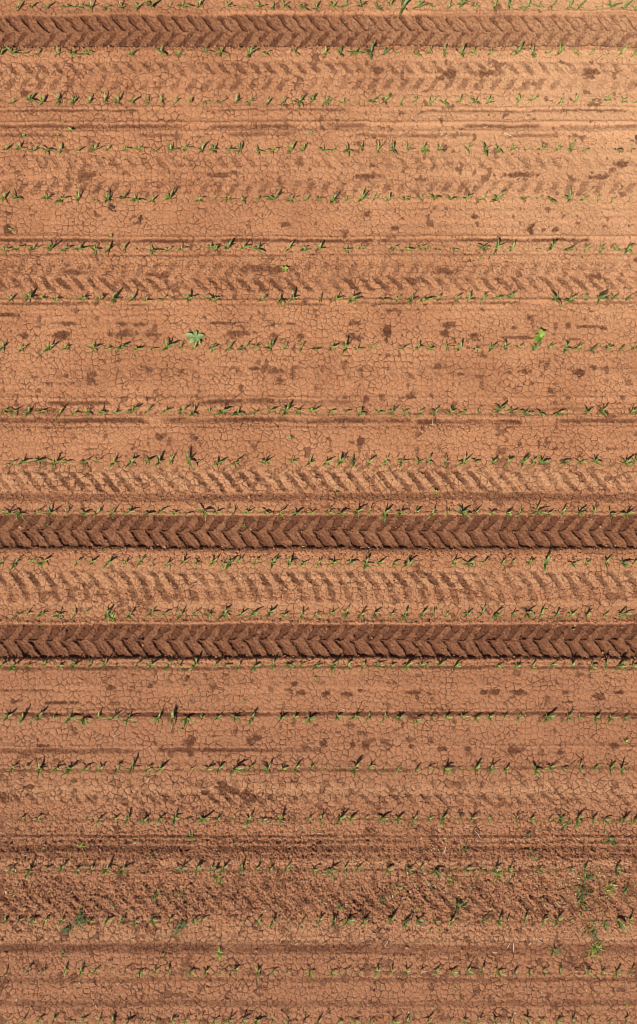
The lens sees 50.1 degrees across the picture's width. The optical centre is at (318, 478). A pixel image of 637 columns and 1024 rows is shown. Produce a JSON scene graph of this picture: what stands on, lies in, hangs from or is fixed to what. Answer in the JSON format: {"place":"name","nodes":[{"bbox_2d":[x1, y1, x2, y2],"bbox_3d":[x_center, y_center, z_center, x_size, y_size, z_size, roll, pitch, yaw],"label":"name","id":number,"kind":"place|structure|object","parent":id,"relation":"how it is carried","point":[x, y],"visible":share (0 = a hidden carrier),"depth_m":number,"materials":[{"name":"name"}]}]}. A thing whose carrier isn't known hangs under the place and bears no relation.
{"place":"outdoors","nodes":[
{"label":"outdoors","id":0,"kind":"place"},
{"bbox_2d":[0,0,636,1023],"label":"ground","id":1,"kind":"structure","parent":0,"point":[262,380],"depth_m":10.40,"materials":[{"name":"soil"}]},
{"bbox_2d":[8,556,22,571],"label":"maize seedling","id":2,"kind":"object","parent":1,"relation":"on","point":[13,564],"visible":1,"depth_m":10.34,"materials":[{"name":"green plant"}]},
{"bbox_2d":[11,511,24,519],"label":"maize seedling","id":3,"kind":"object","parent":1,"relation":"on","point":[18,514],"visible":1,"depth_m":10.33,"materials":[{"name":"green plant"}]},
{"bbox_2d":[22,290,32,303],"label":"maize seedling","id":4,"kind":"object","parent":1,"relation":"on","point":[28,296],"visible":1,"depth_m":10.32,"materials":[{"name":"green plant"}]},
{"bbox_2d":[22,93,35,101],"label":"maize seedling","id":5,"kind":"object","parent":1,"relation":"on","point":[29,98],"visible":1,"depth_m":10.34,"materials":[{"name":"green plant"}]},
{"bbox_2d":[30,457,46,469],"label":"maize seedling","id":6,"kind":"object","parent":1,"relation":"on","point":[37,461],"visible":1,"depth_m":10.34,"materials":[{"name":"green plant"}]},
{"bbox_2d":[34,762,44,776],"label":"maize seedling","id":7,"kind":"object","parent":1,"relation":"on","point":[39,770],"visible":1,"depth_m":10.34,"materials":[{"name":"green plant"}]},
{"bbox_2d":[33,559,47,568],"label":"maize seedling","id":8,"kind":"object","parent":1,"relation":"on","point":[41,563],"visible":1,"depth_m":10.32,"materials":[{"name":"green plant"}]},
{"bbox_2d":[38,506,55,516],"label":"maize seedling","id":9,"kind":"object","parent":1,"relation":"on","point":[49,513],"visible":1,"depth_m":10.31,"materials":[{"name":"green plant"}]},
{"bbox_2d":[40,342,54,353],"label":"maize seedling","id":10,"kind":"object","parent":1,"relation":"on","point":[48,347],"visible":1,"depth_m":10.32,"materials":[{"name":"green plant"}]},
{"bbox_2d":[44,457,60,467],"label":"maize seedling","id":11,"kind":"object","parent":1,"relation":"on","point":[53,463],"visible":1,"depth_m":10.33,"materials":[{"name":"green plant"}]},
{"bbox_2d":[60,765,75,775],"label":"maize seedling","id":12,"kind":"object","parent":1,"relation":"on","point":[67,771],"visible":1,"depth_m":10.32,"materials":[{"name":"green plant"}]},
{"bbox_2d":[63,714,76,725],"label":"maize seedling","id":13,"kind":"object","parent":1,"relation":"on","point":[68,719],"visible":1,"depth_m":10.35,"materials":[{"name":"green plant"}]},
{"bbox_2d":[61,906,87,933],"bbox_3d":[-3.663,6.762,10.364,0.303,0.079,0.481,36,90,0],"label":"creeping weed","id":14,"kind":"object","parent":1,"relation":"on","point":[75,923],"visible":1,"depth_m":10.36,"materials":[{"name":"green plant"}]},
{"bbox_2d":[75,718,93,725],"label":"maize seedling","id":15,"kind":"object","parent":1,"relation":"on","point":[83,720],"visible":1,"depth_m":10.35,"materials":[{"name":"green plant"}]},
{"bbox_2d":[99,863,112,875],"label":"maize seedling","id":16,"kind":"object","parent":1,"relation":"on","point":[106,870],"visible":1,"depth_m":10.32,"materials":[{"name":"green plant"}]},
{"bbox_2d":[102,609,110,621],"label":"maize seedling","id":17,"kind":"object","parent":1,"relation":"on","point":[106,614],"visible":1,"depth_m":10.32,"materials":[{"name":"green plant"}]},
{"bbox_2d":[103,190,110,204],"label":"maize seedling","id":18,"kind":"object","parent":1,"relation":"on","point":[106,198],"visible":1,"depth_m":10.34,"materials":[{"name":"green plant"}]},
{"bbox_2d":[110,291,118,305],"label":"maize seedling","id":19,"kind":"object","parent":1,"relation":"on","point":[113,297],"visible":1,"depth_m":10.33,"materials":[{"name":"green plant"}]},
{"bbox_2d":[111,92,120,105],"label":"maize seedling","id":20,"kind":"object","parent":1,"relation":"on","point":[116,99],"visible":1,"depth_m":10.33,"materials":[{"name":"green plant"}]},
{"bbox_2d":[115,866,130,876],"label":"maize seedling","id":21,"kind":"object","parent":1,"relation":"on","point":[121,871],"visible":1,"depth_m":10.32,"materials":[{"name":"green plant"}]},
{"bbox_2d":[119,715,135,727],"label":"maize seedling","id":22,"kind":"object","parent":1,"relation":"on","point":[126,720],"visible":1,"depth_m":10.32,"materials":[{"name":"green plant"}]},
{"bbox_2d":[146,660,157,671],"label":"maize seedling","id":23,"kind":"object","parent":1,"relation":"on","point":[150,665],"visible":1,"depth_m":10.32,"materials":[{"name":"green plant"}]},
{"bbox_2d":[146,916,158,926],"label":"maize seedling","id":24,"kind":"object","parent":1,"relation":"on","point":[153,920],"visible":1,"depth_m":10.35,"materials":[{"name":"green plant"}]},
{"bbox_2d":[160,339,174,351],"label":"maize seedling","id":25,"kind":"object","parent":1,"relation":"on","point":[166,346],"visible":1,"depth_m":10.31,"materials":[{"name":"green plant"}]},
{"bbox_2d":[162,190,172,200],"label":"maize seedling","id":26,"kind":"object","parent":1,"relation":"on","point":[168,196],"visible":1,"depth_m":10.34,"materials":[{"name":"green plant"}]},
{"bbox_2d":[171,710,173,728],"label":"maize seedling","id":27,"kind":"object","parent":1,"relation":"on","point":[172,715],"visible":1,"depth_m":10.31,"materials":[{"name":"green plant"}]},
{"bbox_2d":[170,811,180,825],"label":"maize seedling","id":28,"kind":"object","parent":1,"relation":"on","point":[173,818],"visible":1,"depth_m":10.34,"materials":[{"name":"green plant"}]},
{"bbox_2d":[171,919,186,936],"bbox_3d":[-2.101,6.827,10.363,0.147,0.081,0.301,39,90,0],"label":"creeping weed","id":29,"kind":"object","parent":1,"relation":"on","point":[177,931],"visible":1,"depth_m":10.36,"materials":[{"name":"green plant"}]},
{"bbox_2d":[178,717,195,728],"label":"maize seedling","id":30,"kind":"object","parent":1,"relation":"on","point":[185,721],"visible":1,"depth_m":10.32,"materials":[{"name":"green plant"}]},
{"bbox_2d":[181,291,196,302],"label":"maize seedling","id":31,"kind":"object","parent":1,"relation":"on","point":[188,296],"visible":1,"depth_m":10.32,"materials":[{"name":"green plant"}]},
{"bbox_2d":[185,452,193,468],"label":"maize seedling","id":32,"kind":"object","parent":1,"relation":"on","point":[189,462],"visible":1,"depth_m":10.30,"materials":[{"name":"green plant"}]},
{"bbox_2d":[185,330,204,344],"bbox_3d":[-1.893,-2.153,10.383,0.276,0.062,0.222,32,90,0],"label":"broadleaf weed","id":33,"kind":"object","parent":1,"relation":"on","point":[197,338],"visible":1,"depth_m":10.37,"materials":[{"name":"green plant"}]},
{"bbox_2d":[195,815,209,824],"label":"maize seedling","id":34,"kind":"object","parent":1,"relation":"on","point":[202,820],"visible":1,"depth_m":10.35,"materials":[{"name":"green plant"}]},
{"bbox_2d":[194,506,210,520],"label":"maize seedling","id":35,"kind":"object","parent":1,"relation":"on","point":[204,512],"visible":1,"depth_m":10.32,"materials":[{"name":"green plant"}]},
{"bbox_2d":[214,948,222,961],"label":"grass weed","id":36,"kind":"object","parent":1,"relation":"on","point":[218,954],"depth_m":10.36,"materials":[{"name":"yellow plant"}]},
{"bbox_2d":[214,407,230,418],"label":"maize seedling","id":37,"kind":"object","parent":1,"relation":"on","point":[221,412],"visible":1,"depth_m":10.33,"materials":[{"name":"green plant"}]},
{"bbox_2d":[215,607,229,621],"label":"maize seedling","id":38,"kind":"object","parent":1,"relation":"on","point":[224,614],"visible":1,"depth_m":10.33,"materials":[{"name":"green plant"}]},
{"bbox_2d":[224,558,236,572],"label":"maize seedling","id":39,"kind":"object","parent":1,"relation":"on","point":[228,564],"visible":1,"depth_m":10.34,"materials":[{"name":"green plant"}]},
{"bbox_2d":[227,768,242,777],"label":"maize seedling","id":40,"kind":"object","parent":1,"relation":"on","point":[233,770],"visible":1,"depth_m":10.32,"materials":[{"name":"green plant"}]},
{"bbox_2d":[243,816,250,827],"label":"maize seedling","id":41,"kind":"object","parent":1,"relation":"on","point":[248,820],"visible":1,"depth_m":10.34,"materials":[{"name":"green plant"}]},
{"bbox_2d":[247,46,255,57],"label":"maize seedling","id":42,"kind":"object","parent":1,"relation":"on","point":[250,51],"visible":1,"depth_m":10.34,"materials":[{"name":"green plant"}]},
{"bbox_2d":[259,763,270,776],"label":"maize seedling","id":43,"kind":"object","parent":1,"relation":"on","point":[263,768],"visible":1,"depth_m":10.33,"materials":[{"name":"green plant"}]},
{"bbox_2d":[263,339,274,352],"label":"maize seedling","id":44,"kind":"object","parent":1,"relation":"on","point":[269,346],"visible":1,"depth_m":10.32,"materials":[{"name":"green plant"}]},
{"bbox_2d":[263,188,279,199],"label":"maize seedling","id":45,"kind":"object","parent":1,"relation":"on","point":[272,198],"visible":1,"depth_m":10.34,"materials":[{"name":"green plant"}]},
{"bbox_2d":[280,402,290,416],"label":"maize seedling","id":46,"kind":"object","parent":1,"relation":"on","point":[286,410],"visible":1,"depth_m":10.31,"materials":[{"name":"green plant"}]},
{"bbox_2d":[291,94,305,107],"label":"maize seedling","id":47,"kind":"object","parent":1,"relation":"on","point":[298,102],"visible":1,"depth_m":10.33,"materials":[{"name":"green plant"}]},
{"bbox_2d":[303,713,317,723],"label":"maize seedling","id":48,"kind":"object","parent":1,"relation":"on","point":[307,720],"visible":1,"depth_m":10.34,"materials":[{"name":"green plant"}]},
{"bbox_2d":[0,0,636,1023],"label":"maize seedlings","id":49,"kind":"object","parent":1,"relation":"on","point":[454,562],"visible":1,"depth_m":10.35,"materials":[{"name":"green plant"}]},
{"bbox_2d":[0,4,636,1023],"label":"loose crumbs","id":50,"kind":"object","parent":1,"relation":"on","point":[320,596],"visible":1,"depth_m":10.39,"materials":[{"name":"soil"}]},
{"bbox_2d":[0,817,636,1023],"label":"seedling weeds","id":51,"kind":"object","parent":1,"relation":"on","point":[366,905],"visible":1,"depth_m":10.39,"materials":[{"name":"green plant"}]},
{"bbox_2d":[322,869,338,880],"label":"maize seedling","id":52,"kind":"object","parent":1,"relation":"on","point":[330,872],"visible":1,"depth_m":10.34,"materials":[{"name":"green plant"}]},
{"bbox_2d":[329,660,338,673],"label":"maize seedling","id":53,"kind":"object","parent":1,"relation":"on","point":[333,665],"visible":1,"depth_m":10.32,"materials":[{"name":"green plant"}]},
{"bbox_2d":[335,455,345,467],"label":"maize seedling","id":54,"kind":"object","parent":1,"relation":"on","point":[340,461],"visible":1,"depth_m":10.31,"materials":[{"name":"green plant"}]},
{"bbox_2d":[336,918,355,926],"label":"maize seedling","id":55,"kind":"object","parent":1,"relation":"on","point":[347,920],"visible":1,"depth_m":10.34,"materials":[{"name":"green plant"}]},
{"bbox_2d":[347,295,359,304],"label":"maize seedling","id":56,"kind":"object","parent":1,"relation":"on","point":[352,299],"visible":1,"depth_m":10.31,"materials":[{"name":"green plant"}]},
{"bbox_2d":[348,762,359,779],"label":"maize seedling","id":57,"kind":"object","parent":1,"relation":"on","point":[355,769],"visible":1,"depth_m":10.31,"materials":[{"name":"green plant"}]},
{"bbox_2d":[356,188,367,202],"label":"maize seedling","id":58,"kind":"object","parent":1,"relation":"on","point":[362,197],"visible":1,"depth_m":10.32,"materials":[{"name":"green plant"}]},
{"bbox_2d":[363,557,371,571],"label":"maize seedling","id":59,"kind":"object","parent":1,"relation":"on","point":[365,563],"visible":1,"depth_m":10.33,"materials":[{"name":"green plant"}]},
{"bbox_2d":[363,40,373,59],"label":"maize seedling","id":60,"kind":"object","parent":1,"relation":"on","point":[370,49],"visible":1,"depth_m":10.32,"materials":[{"name":"green plant"}]},
{"bbox_2d":[379,509,390,521],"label":"maize seedling","id":61,"kind":"object","parent":1,"relation":"on","point":[385,512],"visible":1,"depth_m":10.33,"materials":[{"name":"green plant"}]},
{"bbox_2d":[398,0,408,15],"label":"maize seedling","id":62,"kind":"object","parent":1,"relation":"on","point":[403,4],"visible":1,"depth_m":10.33,"materials":[{"name":"green plant"}]},
{"bbox_2d":[400,662,413,671],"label":"maize seedling","id":63,"kind":"object","parent":1,"relation":"on","point":[407,665],"visible":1,"depth_m":10.33,"materials":[{"name":"green plant"}]},
{"bbox_2d":[402,557,415,567],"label":"maize seedling","id":64,"kind":"object","parent":1,"relation":"on","point":[407,563],"visible":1,"depth_m":10.33,"materials":[{"name":"green plant"}]},
{"bbox_2d":[412,0,426,8],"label":"maize seedling","id":65,"kind":"object","parent":1,"relation":"on","point":[419,5],"visible":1,"depth_m":10.34,"materials":[{"name":"green plant"}]},
{"bbox_2d":[427,869,442,878],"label":"maize seedling","id":66,"kind":"object","parent":1,"relation":"on","point":[437,872],"visible":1,"depth_m":10.31,"materials":[{"name":"green plant"}]},
{"bbox_2d":[441,768,453,776],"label":"maize seedling","id":67,"kind":"object","parent":1,"relation":"on","point":[446,769],"visible":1,"depth_m":10.34,"materials":[{"name":"green plant"}]},
{"bbox_2d":[455,507,470,518],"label":"maize seedling","id":68,"kind":"object","parent":1,"relation":"on","point":[463,513],"visible":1,"depth_m":10.31,"materials":[{"name":"green plant"}]},
{"bbox_2d":[457,455,471,465],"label":"maize seedling","id":69,"kind":"object","parent":1,"relation":"on","point":[462,462],"visible":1,"depth_m":10.33,"materials":[{"name":"green plant"}]},
{"bbox_2d":[460,560,476,569],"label":"maize seedling","id":70,"kind":"object","parent":1,"relation":"on","point":[469,563],"visible":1,"depth_m":10.33,"materials":[{"name":"green plant"}]},
{"bbox_2d":[491,611,502,620],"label":"maize seedling","id":71,"kind":"object","parent":1,"relation":"on","point":[496,615],"visible":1,"depth_m":10.32,"materials":[{"name":"green plant"}]},
{"bbox_2d":[490,191,504,202],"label":"maize seedling","id":72,"kind":"object","parent":1,"relation":"on","point":[498,196],"visible":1,"depth_m":10.33,"materials":[{"name":"green plant"}]},
{"bbox_2d":[492,238,505,254],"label":"maize seedling","id":73,"kind":"object","parent":1,"relation":"on","point":[497,246],"visible":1,"depth_m":10.31,"materials":[{"name":"green plant"}]},
{"bbox_2d":[492,404,506,412],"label":"maize seedling","id":74,"kind":"object","parent":1,"relation":"on","point":[502,408],"visible":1,"depth_m":10.31,"materials":[{"name":"green plant"}]},
{"bbox_2d":[512,42,522,55],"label":"maize seedling","id":75,"kind":"object","parent":1,"relation":"on","point":[518,50],"visible":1,"depth_m":10.32,"materials":[{"name":"green plant"}]},
{"bbox_2d":[522,610,534,619],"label":"maize seedling","id":76,"kind":"object","parent":1,"relation":"on","point":[528,614],"visible":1,"depth_m":10.32,"materials":[{"name":"green plant"}]},
{"bbox_2d":[532,765,541,776],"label":"maize seedling","id":77,"kind":"object","parent":1,"relation":"on","point":[536,770],"visible":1,"depth_m":10.34,"materials":[{"name":"green plant"}]},
{"bbox_2d":[528,503,547,515],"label":"maize seedling","id":78,"kind":"object","parent":1,"relation":"on","point":[538,512],"visible":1,"depth_m":10.30,"materials":[{"name":"green plant"}]},
{"bbox_2d":[533,329,545,341],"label":"broadleaf weed","id":79,"kind":"object","parent":1,"relation":"on","point":[541,333],"visible":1,"depth_m":10.35,"materials":[{"name":"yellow plant"}]},
{"bbox_2d":[536,457,550,465],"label":"maize seedling","id":80,"kind":"object","parent":1,"relation":"on","point":[541,462],"visible":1,"depth_m":10.34,"materials":[{"name":"green plant"}]},
{"bbox_2d":[543,555,550,571],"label":"maize seedling","id":81,"kind":"object","parent":1,"relation":"on","point":[546,561],"visible":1,"depth_m":10.31,"materials":[{"name":"green plant"}]},
{"bbox_2d":[541,712,556,723],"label":"maize seedling","id":82,"kind":"object","parent":1,"relation":"on","point":[547,718],"visible":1,"depth_m":10.33,"materials":[{"name":"green plant"}]},
{"bbox_2d":[550,294,560,308],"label":"maize seedling","id":83,"kind":"object","parent":1,"relation":"on","point":[555,298],"visible":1,"depth_m":10.30,"materials":[{"name":"green plant"}]},
{"bbox_2d":[550,916,564,927],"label":"maize seedling","id":84,"kind":"object","parent":1,"relation":"on","point":[557,920],"visible":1,"depth_m":10.34,"materials":[{"name":"green plant"}]},
{"bbox_2d":[563,342,572,353],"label":"maize seedling","id":85,"kind":"object","parent":1,"relation":"on","point":[565,348],"visible":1,"depth_m":10.34,"materials":[{"name":"green plant"}]},
{"bbox_2d":[563,188,573,201],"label":"maize seedling","id":86,"kind":"object","parent":1,"relation":"on","point":[569,197],"visible":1,"depth_m":10.33,"materials":[{"name":"green plant"}]},
{"bbox_2d":[570,886,592,917],"bbox_3d":[4.007,6.448,10.358,0.384,0.112,0.537,0,90,0],"label":"grass weed","id":87,"kind":"object","parent":1,"relation":"on","point":[578,893],"depth_m":10.37,"materials":[{"name":"green plant"}]},
{"bbox_2d":[576,814,586,828],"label":"maize seedling","id":88,"kind":"object","parent":1,"relation":"on","point":[577,820],"visible":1,"depth_m":10.34,"materials":[{"name":"green plant"}]},
{"bbox_2d":[579,873,594,892],"bbox_3d":[4.085,6.148,10.374,0.254,0.087,0.314,0,90,0],"label":"grass weed","id":89,"kind":"object","parent":1,"relation":"on","point":[591,878],"depth_m":10.38,"materials":[{"name":"green plant"}]},
{"bbox_2d":[582,918,599,943],"bbox_3d":[4.179,6.868,10.356,0.304,0.111,0.373,26,90,0],"label":"grass weed","id":90,"kind":"object","parent":1,"relation":"on","point":[593,929],"depth_m":10.37,"materials":[{"name":"green plant"}]},
{"bbox_2d":[584,939,605,958],"bbox_3d":[4.196,7.157,10.359,0.387,0.099,0.286,0,90,0],"label":"grass weed","id":91,"kind":"object","parent":1,"relation":"on","point":[595,950],"depth_m":10.37,"materials":[{"name":"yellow plant"}]},
{"bbox_2d":[596,291,609,305],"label":"maize seedling","id":92,"kind":"object","parent":1,"relation":"on","point":[601,296],"visible":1,"depth_m":10.32,"materials":[{"name":"green plant"}]},
{"bbox_2d":[603,882,617,897],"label":"grass weed","id":93,"kind":"object","parent":1,"relation":"on","point":[608,884],"depth_m":10.37,"materials":[{"name":"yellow plant"}]},
{"bbox_2d":[605,0,622,8],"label":"maize seedling","id":94,"kind":"object","parent":1,"relation":"on","point":[613,5],"visible":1,"depth_m":10.32,"materials":[{"name":"green plant"}]},
{"bbox_2d":[612,660,627,671],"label":"maize seedling","id":95,"kind":"object","parent":1,"relation":"on","point":[621,666],"visible":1,"depth_m":10.33,"materials":[{"name":"green plant"}]},
{"bbox_2d":[614,917,627,933],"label":"maize seedling","id":96,"kind":"object","parent":1,"relation":"on","point":[620,924],"visible":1,"depth_m":10.31,"materials":[{"name":"green plant"}]},
{"bbox_2d":[619,559,634,568],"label":"maize seedling","id":97,"kind":"object","parent":1,"relation":"on","point":[624,564],"visible":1,"depth_m":10.33,"materials":[{"name":"green plant"}]},
{"bbox_2d":[623,245,634,254],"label":"maize seedling","id":98,"kind":"object","parent":1,"relation":"on","point":[628,248],"visible":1,"depth_m":10.31,"materials":[{"name":"green plant"}]},
{"bbox_2d":[450,897,467,915],"bbox_3d":[2.139,6.452,10.354,0.250,0.111,0.230,-37,90,0],"label":"grass weed","id":99,"kind":"object","parent":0,"point":[456,906],"depth_m":10.36,"materials":[{"name":"green plant"}]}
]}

